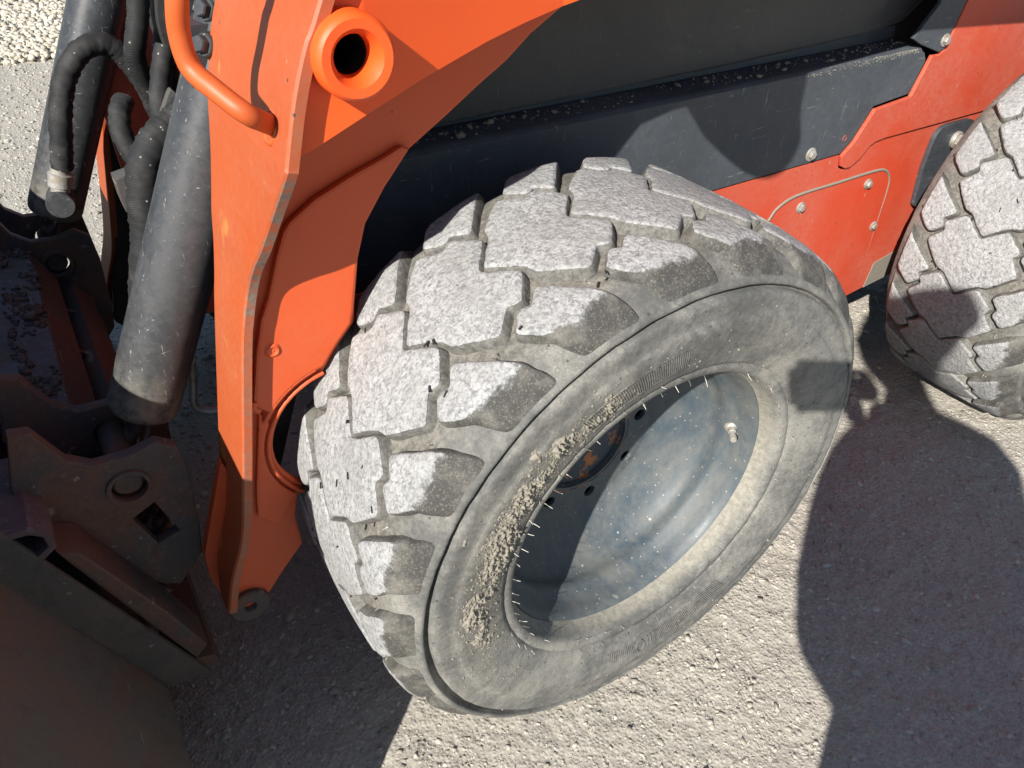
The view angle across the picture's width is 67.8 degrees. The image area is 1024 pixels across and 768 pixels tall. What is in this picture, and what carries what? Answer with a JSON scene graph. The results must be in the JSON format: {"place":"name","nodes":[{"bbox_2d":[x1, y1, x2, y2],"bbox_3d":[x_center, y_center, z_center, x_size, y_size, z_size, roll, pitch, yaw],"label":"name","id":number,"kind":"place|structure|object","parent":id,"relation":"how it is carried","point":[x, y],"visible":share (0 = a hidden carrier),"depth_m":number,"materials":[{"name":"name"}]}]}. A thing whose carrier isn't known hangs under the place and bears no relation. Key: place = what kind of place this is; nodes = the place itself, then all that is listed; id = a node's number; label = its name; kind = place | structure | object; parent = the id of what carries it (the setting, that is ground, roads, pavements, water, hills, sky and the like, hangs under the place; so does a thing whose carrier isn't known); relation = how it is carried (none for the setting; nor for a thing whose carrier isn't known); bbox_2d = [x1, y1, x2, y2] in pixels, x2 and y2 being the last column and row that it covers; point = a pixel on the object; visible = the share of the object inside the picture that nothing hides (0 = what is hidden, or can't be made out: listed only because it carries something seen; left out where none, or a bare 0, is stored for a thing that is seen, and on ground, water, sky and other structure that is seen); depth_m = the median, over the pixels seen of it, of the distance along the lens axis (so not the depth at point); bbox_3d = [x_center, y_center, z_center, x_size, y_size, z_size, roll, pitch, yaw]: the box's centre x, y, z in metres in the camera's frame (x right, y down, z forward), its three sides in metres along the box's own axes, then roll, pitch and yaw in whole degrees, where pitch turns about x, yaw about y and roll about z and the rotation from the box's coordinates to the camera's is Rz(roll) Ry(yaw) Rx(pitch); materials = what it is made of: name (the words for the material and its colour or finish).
{"place":"outdoors","nodes":[
{"label":"outdoors","id":0,"kind":"place"},
{"bbox_2d":[0,0,65,64],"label":"limestone gravel","id":1,"kind":"structure","parent":0,"point":[29,30],"depth_m":4.26,"materials":[{"name":"beige gravel"}]},
{"bbox_2d":[0,58,1023,767],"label":"ground","id":2,"kind":"structure","parent":0,"point":[414,710],"depth_m":1.29,"materials":[{"name":"grey concrete"}]},
{"bbox_2d":[0,57,313,509],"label":"loose gravel","id":3,"kind":"structure","parent":2,"relation":"on","point":[203,494],"depth_m":2.66,"materials":[{"name":"grey gravel"}]},
{"bbox_2d":[0,0,1023,717],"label":"skid steer loader","id":4,"kind":"object","parent":2,"relation":"on","point":[542,306],"visible":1,"depth_m":0.95,"materials":[{"name":"metal"}]},
{"bbox_2d":[0,549,191,767],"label":"loader bucket","id":5,"kind":"object","parent":4,"relation":"hanging from","point":[70,697],"visible":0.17,"depth_m":0.83,"materials":[{"name":"metal"}]},
{"bbox_2d":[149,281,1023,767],"bbox_3d":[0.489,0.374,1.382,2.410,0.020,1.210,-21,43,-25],"label":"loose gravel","id":6,"kind":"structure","parent":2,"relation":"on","point":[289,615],"depth_m":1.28,"materials":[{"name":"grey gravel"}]}
]}

